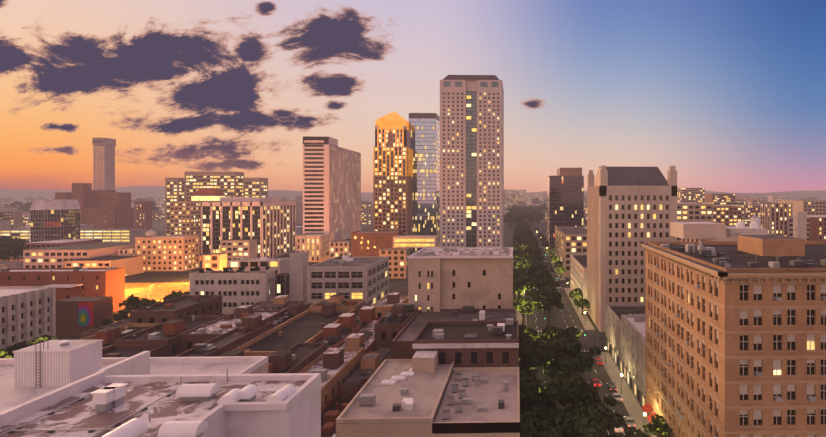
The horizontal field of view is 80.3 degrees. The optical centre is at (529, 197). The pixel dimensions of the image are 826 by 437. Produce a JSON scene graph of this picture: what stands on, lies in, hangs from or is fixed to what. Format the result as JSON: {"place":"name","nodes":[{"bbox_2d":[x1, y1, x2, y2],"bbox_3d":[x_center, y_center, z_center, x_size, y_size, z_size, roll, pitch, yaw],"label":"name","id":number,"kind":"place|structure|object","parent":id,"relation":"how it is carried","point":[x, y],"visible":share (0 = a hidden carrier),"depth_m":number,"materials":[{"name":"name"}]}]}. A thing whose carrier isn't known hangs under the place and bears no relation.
{"place":"outdoors","nodes":[
{"label":"outdoors","id":0,"kind":"place"},
{"bbox_2d":[0,266,124,311],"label":"red brick warehouse","id":1,"kind":"structure","parent":0,"point":[77,281],"depth_m":205.28,"materials":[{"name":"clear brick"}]},
{"bbox_2d":[92,138,115,189],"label":"slender tower","id":2,"kind":"structure","parent":0,"point":[109,144],"depth_m":683.56,"materials":[{"name":"grey concrete"}]},
{"bbox_2d":[118,248,134,255],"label":"white building","id":3,"kind":"structure","parent":0,"point":[127,252],"depth_m":322.36,"materials":[{"name":"concrete"}]},
{"bbox_2d":[0,351,335,436],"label":"flat roof","id":4,"kind":"structure","parent":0,"point":[297,413],"depth_m":28.67,"materials":[{"name":"paint"}]},
{"bbox_2d":[0,369,295,436],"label":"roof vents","id":5,"kind":"object","parent":4,"relation":"on","point":[107,398],"visible":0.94,"depth_m":28.11,"materials":[{"name":"white metal"}]},
{"bbox_2d":[203,253,226,269],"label":"building","id":6,"kind":"structure","parent":0,"point":[216,261],"depth_m":255.18,"materials":[{"name":"beige concrete"}]},
{"bbox_2d":[289,252,308,302],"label":"building stair tower","id":7,"kind":"structure","parent":0,"point":[298,263],"depth_m":182.94,"materials":[{"name":"concrete"}]},
{"bbox_2d":[7,203,599,331],"bbox_3d":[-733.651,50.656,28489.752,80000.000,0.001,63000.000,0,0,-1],"label":"ground","id":8,"kind":"structure","parent":0,"point":[164,276],"depth_m":311.87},
{"bbox_2d":[0,211,22,228],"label":"building","id":9,"kind":"structure","parent":8,"relation":"on","point":[15,218],"depth_m":622.26,"materials":[{"name":"grey concrete"}]},
{"bbox_2d":[4,243,29,259],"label":"tree","id":10,"kind":"object","parent":8,"relation":"on","point":[14,247],"visible":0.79,"depth_m":348.23,"materials":[{"name":"green plant"}]},
{"bbox_2d":[7,341,34,355],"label":"tree","id":11,"kind":"object","parent":8,"relation":"on","point":[17,346],"visible":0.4,"depth_m":140.38,"materials":[{"name":"green plant"}]},
{"bbox_2d":[0,286,55,355],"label":"building","id":12,"kind":"structure","parent":8,"relation":"on","point":[28,313],"depth_m":147.63,"materials":[{"name":"concrete"}]},
{"bbox_2d":[30,200,80,246],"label":"office building","id":13,"kind":"structure","parent":8,"relation":"on","point":[50,220],"depth_m":416.16,"materials":[{"name":"grey glass"}]},
{"bbox_2d":[0,229,145,242],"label":"parking deck","id":14,"kind":"structure","parent":8,"relation":"on","point":[114,235],"depth_m":466.79,"materials":[{"name":"concrete"}]},
{"bbox_2d":[56,297,112,335],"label":"building","id":15,"kind":"structure","parent":8,"relation":"on","point":[66,317],"depth_m":172.97,"materials":[{"name":"brown brick"}]},
{"bbox_2d":[78,302,92,325],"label":"mural wall","id":16,"kind":"structure","parent":15,"relation":"attached to","point":[85,313],"depth_m":173.02,"materials":[{"name":"paint"}]},
{"bbox_2d":[55,183,151,231],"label":"office building","id":17,"kind":"structure","parent":8,"relation":"on","point":[107,209],"depth_m":643.66,"materials":[{"name":"concrete"}]},
{"bbox_2d":[81,318,129,337],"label":"brick building","id":18,"kind":"structure","parent":8,"relation":"on","point":[92,332],"depth_m":136.15,"materials":[{"name":"brown brick"}]},
{"bbox_2d":[79,323,160,348],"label":"brick buildings","id":19,"kind":"structure","parent":8,"relation":"on","point":[108,335],"depth_m":118.46,"materials":[{"name":"beige brick"}]},
{"bbox_2d":[118,294,148,311],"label":"tree","id":20,"kind":"object","parent":8,"relation":"on","point":[131,301],"visible":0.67,"depth_m":190.01,"materials":[{"name":"green plant"}]},
{"bbox_2d":[0,340,267,412],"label":"building block","id":21,"kind":"structure","parent":8,"relation":"on","point":[34,371],"depth_m":49.30,"materials":[{"name":"white paint"}]},
{"bbox_2d":[102,344,166,357],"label":"brick building","id":22,"kind":"structure","parent":8,"relation":"on","point":[159,350],"depth_m":110.99,"materials":[{"name":"brown brick"}]},
{"bbox_2d":[1,256,325,301],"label":"lit street surfaces","id":23,"kind":"object","parent":8,"relation":"on","point":[157,292],"depth_m":260.79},
{"bbox_2d":[135,229,199,270],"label":"office building","id":24,"kind":"structure","parent":8,"relation":"on","point":[168,252],"depth_m":325.98,"materials":[{"name":"beige concrete"}]},
{"bbox_2d":[113,315,223,356],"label":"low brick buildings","id":25,"kind":"structure","parent":8,"relation":"on","point":[169,332],"depth_m":118.45,"materials":[{"name":"brown brick"}]},
{"bbox_2d":[165,178,183,234],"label":"office building","id":26,"kind":"structure","parent":8,"relation":"on","point":[174,189],"depth_m":515.35,"materials":[{"name":"beige concrete"}]},
{"bbox_2d":[160,290,188,300],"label":"tree","id":27,"kind":"object","parent":8,"relation":"on","point":[173,294],"visible":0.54,"depth_m":200.53,"materials":[{"name":"green plant"}]},
{"bbox_2d":[130,295,221,322],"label":"low brick buildings","id":28,"kind":"structure","parent":8,"relation":"on","point":[168,310],"depth_m":139.87,"materials":[{"name":"brown brick"}]},
{"bbox_2d":[170,201,200,253],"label":"tan office building","id":29,"kind":"structure","parent":8,"relation":"on","point":[185,217],"depth_m":411.66,"materials":[{"name":"beige concrete"}]},
{"bbox_2d":[190,188,226,201],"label":"building roof","id":30,"kind":"structure","parent":8,"relation":"on","point":[208,194],"depth_m":472.08,"materials":[{"name":"beige ceramic"}]},
{"bbox_2d":[184,171,243,200],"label":"office building","id":31,"kind":"structure","parent":8,"relation":"on","point":[229,184],"depth_m":510.67,"materials":[{"name":"beige glass"}]},
{"bbox_2d":[174,315,271,356],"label":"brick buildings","id":32,"kind":"structure","parent":8,"relation":"on","point":[251,327],"depth_m":110.22,"materials":[{"name":"brown brick"}]},
{"bbox_2d":[189,266,274,313],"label":"office building","id":33,"kind":"structure","parent":8,"relation":"on","point":[241,286],"depth_m":176.52,"materials":[{"name":"concrete"}]},
{"bbox_2d":[180,305,283,353],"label":"low brick buildings","id":34,"kind":"structure","parent":8,"relation":"on","point":[208,331],"depth_m":125.22,"materials":[{"name":"brown brick"}]},
{"bbox_2d":[219,350,268,356],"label":"rooftop","id":35,"kind":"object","parent":8,"relation":"on","point":[234,353],"visible":0.04,"depth_m":99.28,"materials":[{"name":"grey concrete"}]},
{"bbox_2d":[201,197,295,259],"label":"office building","id":36,"kind":"structure","parent":8,"relation":"on","point":[268,224],"depth_m":383.56,"materials":[{"name":"concrete"}]},
{"bbox_2d":[243,178,267,196],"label":"office building","id":37,"kind":"structure","parent":8,"relation":"on","point":[255,187],"depth_m":517.68,"materials":[{"name":"beige glass"}]},
{"bbox_2d":[228,258,288,274],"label":"building","id":38,"kind":"structure","parent":8,"relation":"on","point":[279,265],"depth_m":211.37,"materials":[{"name":"concrete"}]},
{"bbox_2d":[253,295,302,312],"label":"brick buildings","id":39,"kind":"structure","parent":8,"relation":"on","point":[281,302],"depth_m":147.99,"materials":[{"name":"brown brick"}]},
{"bbox_2d":[275,273,288,296],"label":"dark glass link","id":40,"kind":"object","parent":8,"relation":"on","point":[281,283],"visible":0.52,"depth_m":180.84,"materials":[{"name":"glass"}]},
{"bbox_2d":[267,303,313,328],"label":"rooftop","id":41,"kind":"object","parent":8,"relation":"on","point":[294,309],"visible":0.12,"depth_m":140.19,"materials":[{"name":"grey concrete"}]},
{"bbox_2d":[233,302,354,355],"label":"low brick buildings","id":42,"kind":"structure","parent":8,"relation":"on","point":[307,326],"depth_m":123.25,"materials":[{"name":"beige brick"}]},
{"bbox_2d":[268,343,326,373],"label":"low brick buildings","id":43,"kind":"structure","parent":8,"relation":"on","point":[297,358],"depth_m":94.97,"materials":[{"name":"brown brick"}]},
{"bbox_2d":[296,202,301,223],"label":"building","id":44,"kind":"structure","parent":8,"relation":"on","point":[298,212],"depth_m":905.10,"materials":[{"name":"grey concrete"}]},
{"bbox_2d":[295,234,328,261],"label":"building","id":45,"kind":"structure","parent":8,"relation":"on","point":[316,246],"depth_m":374.97,"materials":[{"name":"concrete"}]},
{"bbox_2d":[298,347,363,408],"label":"low brick buildings","id":46,"kind":"structure","parent":8,"relation":"on","point":[333,366],"depth_m":97.41,"materials":[{"name":"beige brick"}]},
{"bbox_2d":[303,136,360,241],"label":"skyscraper","id":47,"kind":"structure","parent":8,"relation":"on","point":[331,188],"depth_m":400.54,"materials":[{"name":"concrete"}]},
{"bbox_2d":[312,326,359,348],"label":"building lot","id":48,"kind":"structure","parent":8,"relation":"on","point":[332,341],"depth_m":116.41,"materials":[{"name":"grey concrete"}]},
{"bbox_2d":[323,306,374,338],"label":"rooftop units","id":49,"kind":"object","parent":48,"relation":"on","point":[367,313],"visible":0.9,"depth_m":123.59,"materials":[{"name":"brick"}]},
{"bbox_2d":[309,294,364,310],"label":"brick buildings","id":50,"kind":"structure","parent":8,"relation":"on","point":[341,301],"depth_m":148.34,"materials":[{"name":"beige brick"}]},
{"bbox_2d":[329,241,350,258],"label":"grey building","id":51,"kind":"structure","parent":8,"relation":"on","point":[339,248],"depth_m":365.65,"materials":[{"name":"concrete"}]},
{"bbox_2d":[321,379,362,436],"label":"low brick buildings","id":52,"kind":"structure","parent":8,"relation":"on","point":[335,405],"depth_m":87.01,"materials":[{"name":"red brick"}]},
{"bbox_2d":[307,255,388,303],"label":"grey office building","id":53,"kind":"structure","parent":8,"relation":"on","point":[366,278],"depth_m":177.80,"materials":[{"name":"concrete"}]},
{"bbox_2d":[334,317,381,354],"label":"low brick buildings","id":54,"kind":"structure","parent":8,"relation":"on","point":[362,335],"depth_m":115.24,"materials":[{"name":"red brick"}]},
{"bbox_2d":[354,303,373,325],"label":"building lot","id":55,"kind":"structure","parent":8,"relation":"on","point":[357,316],"depth_m":142.46,"materials":[{"name":"brown brick"}]},
{"bbox_2d":[361,204,372,224],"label":"building","id":56,"kind":"structure","parent":8,"relation":"on","point":[366,214],"depth_m":891.60,"materials":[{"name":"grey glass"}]},
{"bbox_2d":[342,346,391,385],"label":"low brick buildings","id":57,"kind":"structure","parent":8,"relation":"on","point":[366,366],"depth_m":100.72,"materials":[{"name":"brown brick"}]},
{"bbox_2d":[351,231,403,256],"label":"brown brick building","id":58,"kind":"structure","parent":8,"relation":"on","point":[368,243],"depth_m":346.35,"materials":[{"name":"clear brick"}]},
{"bbox_2d":[372,293,407,316],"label":"low brick buildings","id":59,"kind":"structure","parent":8,"relation":"on","point":[384,305],"depth_m":144.96,"materials":[{"name":"beige brick"}]},
{"bbox_2d":[373,111,412,250],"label":"skyscraper","id":60,"kind":"structure","parent":8,"relation":"on","point":[392,198],"depth_m":426.35,"materials":[{"name":"stone"}]},
{"bbox_2d":[379,248,409,277],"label":"tan building","id":61,"kind":"structure","parent":8,"relation":"on","point":[398,263],"depth_m":297.27,"materials":[{"name":"beige concrete"}]},
{"bbox_2d":[374,303,418,345],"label":"low brick buildings","id":62,"kind":"structure","parent":8,"relation":"on","point":[392,323],"depth_m":118.41,"materials":[{"name":"brown brick"}]},
{"bbox_2d":[0,195,825,275],"bbox_3d":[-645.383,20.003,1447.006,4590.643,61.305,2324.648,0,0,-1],"label":"town building","id":63,"kind":"structure","parent":8,"relation":"on","point":[72,253],"depth_m":353.85,"materials":[{"name":"concrete"}]},
{"bbox_2d":[336,351,519,436],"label":"beige building block","id":64,"kind":"structure","parent":8,"relation":"on","point":[397,398],"depth_m":73.12,"materials":[{"name":"paint"}]},
{"bbox_2d":[392,306,516,358],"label":"rooftop","id":65,"kind":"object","parent":8,"relation":"on","point":[402,340],"depth_m":125.64,"materials":[{"name":"brown brick"}]},
{"bbox_2d":[407,247,512,311],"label":"building","id":66,"kind":"structure","parent":8,"relation":"on","point":[439,278],"depth_m":135.77,"materials":[{"name":"paint"}]},
{"bbox_2d":[413,318,518,421],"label":"brick building","id":67,"kind":"structure","parent":8,"relation":"on","point":[507,331],"depth_m":90.33,"materials":[{"name":"brick"}]},
{"bbox_2d":[412,343,518,348],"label":"parapet","id":68,"kind":"structure","parent":67,"relation":"attached to","point":[463,345],"depth_m":89.44,"materials":[{"name":"grey concrete"}]},
{"bbox_2d":[504,194,521,204],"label":"building","id":69,"kind":"structure","parent":8,"relation":"on","point":[514,198],"depth_m":1798.31,"materials":[{"name":"grey glass"}]},
{"bbox_2d":[547,168,583,251],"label":"bronze glass tower","id":70,"kind":"structure","parent":8,"relation":"on","point":[565,197],"depth_m":438.33,"materials":[{"name":"glass"}]},
{"bbox_2d":[555,227,586,277],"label":"tan building","id":71,"kind":"structure","parent":8,"relation":"on","point":[570,240],"depth_m":300.27,"materials":[{"name":"beige concrete"}]},
{"bbox_2d":[570,254,586,309],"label":"building","id":72,"kind":"structure","parent":8,"relation":"on","point":[578,270],"depth_m":237.12,"materials":[{"name":"concrete"}]},
{"bbox_2d":[516,231,656,436],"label":"pavements","id":73,"kind":"structure","parent":8,"relation":"on","point":[632,407],"depth_m":135.90,"materials":[{"name":"grey concrete"}]},
{"bbox_2d":[513,276,532,295],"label":"tree","id":74,"kind":"object","parent":73,"relation":"on","point":[520,286],"visible":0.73,"depth_m":217.32,"materials":[{"name":"green plant"}]},
{"bbox_2d":[513,296,537,324],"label":"tree","id":75,"kind":"object","parent":73,"relation":"on","point":[523,304],"visible":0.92,"depth_m":185.16,"materials":[{"name":"green plant"}]},
{"bbox_2d":[519,370,546,394],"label":"tree","id":76,"kind":"object","parent":73,"relation":"on","point":[540,384],"visible":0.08,"depth_m":99.16,"materials":[{"name":"green plant"}]},
{"bbox_2d":[519,338,550,372],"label":"tree","id":77,"kind":"object","parent":73,"relation":"on","point":[531,354],"visible":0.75,"depth_m":110.67,"materials":[{"name":"green plant"}]},
{"bbox_2d":[519,375,557,422],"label":"tree","id":78,"kind":"object","parent":73,"relation":"on","point":[532,398],"visible":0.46,"depth_m":86.82,"materials":[{"name":"green plant"}]},
{"bbox_2d":[520,409,560,436],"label":"tree","id":79,"kind":"object","parent":73,"relation":"on","point":[533,424],"visible":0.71,"depth_m":74.82,"materials":[{"name":"green plant"}]},
{"bbox_2d":[526,271,554,290],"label":"tree","id":80,"kind":"object","parent":73,"relation":"on","point":[539,275],"visible":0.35,"depth_m":224.53,"materials":[{"name":"green plant"}]},
{"bbox_2d":[528,262,554,275],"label":"tree","id":81,"kind":"object","parent":73,"relation":"on","point":[538,266],"visible":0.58,"depth_m":251.51,"materials":[{"name":"green plant"}]},
{"bbox_2d":[526,276,559,292],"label":"tree","id":82,"kind":"object","parent":73,"relation":"on","point":[536,283],"visible":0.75,"depth_m":213.07,"materials":[{"name":"green plant"}]},
{"bbox_2d":[526,285,561,316],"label":"tree","id":83,"kind":"object","parent":73,"relation":"on","point":[536,292],"visible":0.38,"depth_m":199.26,"materials":[{"name":"green plant"}]},
{"bbox_2d":[534,289,563,325],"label":"tree","id":84,"kind":"object","parent":73,"relation":"on","point":[552,297],"visible":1,"depth_m":185.13,"materials":[{"name":"green plant"}]},
{"bbox_2d":[530,325,581,342],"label":"tree","id":85,"kind":"object","parent":73,"relation":"on","point":[547,332],"visible":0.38,"depth_m":142.16,"materials":[{"name":"green plant"}]},
{"bbox_2d":[537,337,600,378],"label":"tree","id":86,"kind":"object","parent":73,"relation":"on","point":[573,357],"visible":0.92,"depth_m":113.58,"materials":[{"name":"green plant"}]},
{"bbox_2d":[569,288,582,299],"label":"tree","id":87,"kind":"object","parent":73,"relation":"on","point":[577,293],"visible":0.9,"depth_m":215.85,"materials":[{"name":"green plant"}]},
{"bbox_2d":[543,374,617,430],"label":"tree","id":88,"kind":"object","parent":73,"relation":"on","point":[569,389],"visible":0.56,"depth_m":87.73,"materials":[{"name":"green plant"}]},
{"bbox_2d":[573,298,590,314],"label":"tree","id":89,"kind":"object","parent":73,"relation":"on","point":[582,302],"visible":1,"depth_m":201.72,"materials":[{"name":"green plant"}]},
{"bbox_2d":[550,399,647,436],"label":"tree","id":90,"kind":"object","parent":73,"relation":"on","point":[586,418],"visible":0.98,"depth_m":77.74,"materials":[{"name":"green plant"}]},
{"bbox_2d":[642,414,672,436],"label":"tree","id":91,"kind":"object","parent":73,"relation":"on","point":[656,424],"visible":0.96,"depth_m":92.00,"materials":[{"name":"green plant"}]},
{"bbox_2d":[605,304,645,373],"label":"low shop buildings","id":92,"kind":"structure","parent":8,"relation":"on","point":[614,313],"depth_m":149.38,"materials":[{"name":"grey concrete"}]},
{"bbox_2d":[587,165,676,331],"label":"cream tower","id":93,"kind":"structure","parent":8,"relation":"on","point":[630,210],"depth_m":178.38,"materials":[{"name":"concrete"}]},
{"bbox_2d":[621,314,645,407],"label":"low shop buildings","id":94,"kind":"structure","parent":8,"relation":"on","point":[633,344],"depth_m":121.56,"materials":[{"name":"beige concrete"}]},
{"bbox_2d":[677,188,704,202],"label":"building","id":95,"kind":"structure","parent":8,"relation":"on","point":[690,194],"depth_m":806.77,"materials":[{"name":"beige concrete"}]},
{"bbox_2d":[678,202,743,222],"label":"building","id":96,"kind":"structure","parent":8,"relation":"on","point":[728,204],"depth_m":606.07,"materials":[{"name":"concrete"}]},
{"bbox_2d":[670,222,767,240],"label":"cream office building","id":97,"kind":"structure","parent":8,"relation":"on","point":[698,231],"depth_m":140.13,"materials":[{"name":"concrete"}]},
{"bbox_2d":[641,235,825,436],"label":"tan brick building","id":98,"kind":"structure","parent":8,"relation":"on","point":[735,342],"depth_m":68.67,"materials":[{"name":"brown brick"}]},
{"bbox_2d":[744,205,759,217],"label":"building","id":99,"kind":"structure","parent":8,"relation":"on","point":[750,211],"depth_m":708.03,"materials":[{"name":"concrete"}]},
{"bbox_2d":[760,203,792,235],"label":"building brick flats","id":100,"kind":"structure","parent":8,"relation":"on","point":[773,218],"depth_m":354.19,"materials":[{"name":"beige brick"}]},
{"bbox_2d":[810,217,825,240],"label":"brick building","id":101,"kind":"structure","parent":8,"relation":"on","point":[816,229],"depth_m":345.00,"materials":[{"name":"brown brick"}]},
{"bbox_2d":[10,224,635,436],"bbox_3d":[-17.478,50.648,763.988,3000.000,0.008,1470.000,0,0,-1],"label":"roads","id":102,"kind":"structure","parent":0,"point":[564,319],"depth_m":176.41,"materials":[{"name":"grey asphalt"}]},
{"bbox_2d":[29,335,62,345],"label":"tree","id":103,"kind":"object","parent":102,"relation":"on","point":[42,338],"visible":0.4,"depth_m":146.12,"materials":[{"name":"green plant"}]},
{"bbox_2d":[112,310,129,321],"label":"tree","id":104,"kind":"object","parent":102,"relation":"on","point":[120,315],"visible":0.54,"depth_m":177.08,"materials":[{"name":"green plant"}]},
{"bbox_2d":[0,186,825,202],"bbox_3d":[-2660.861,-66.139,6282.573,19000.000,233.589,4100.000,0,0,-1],"label":"distant hills","id":105,"kind":"structure","parent":0,"point":[136,192],"depth_m":5001.81,"materials":[{"name":"grey soil"}]},
{"bbox_2d":[0,0,825,192],"label":"sky","id":106,"kind":"structure","parent":0,"point":[730,95],"materials":[{"name":"blue"}]},
{"bbox_2d":[393,235,438,247],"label":"building","id":107,"kind":"structure","parent":0,"point":[421,241],"depth_m":327.58,"materials":[{"name":"beige concrete"}]},
{"bbox_2d":[409,113,439,250],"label":"blue glass building","id":108,"kind":"structure","parent":0,"point":[424,129],"depth_m":446.83,"materials":[{"name":"glass"}]},
{"bbox_2d":[440,75,503,246],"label":"granite tower","id":109,"kind":"structure","parent":0,"point":[471,160],"depth_m":418.32,"materials":[{"name":"beige stone"}]},
{"bbox_2d":[522,192,542,205],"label":"building","id":110,"kind":"structure","parent":0,"point":[527,196],"depth_m":2200.15,"materials":[{"name":"stone"}]},
{"bbox_2d":[705,194,734,201],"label":"brown building","id":111,"kind":"structure","parent":0,"point":[719,197],"depth_m":828.43,"materials":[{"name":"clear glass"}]},
{"bbox_2d":[793,212,806,240],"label":"white building","id":112,"kind":"structure","parent":0,"point":[799,224],"depth_m":334.31,"materials":[{"name":"concrete"}]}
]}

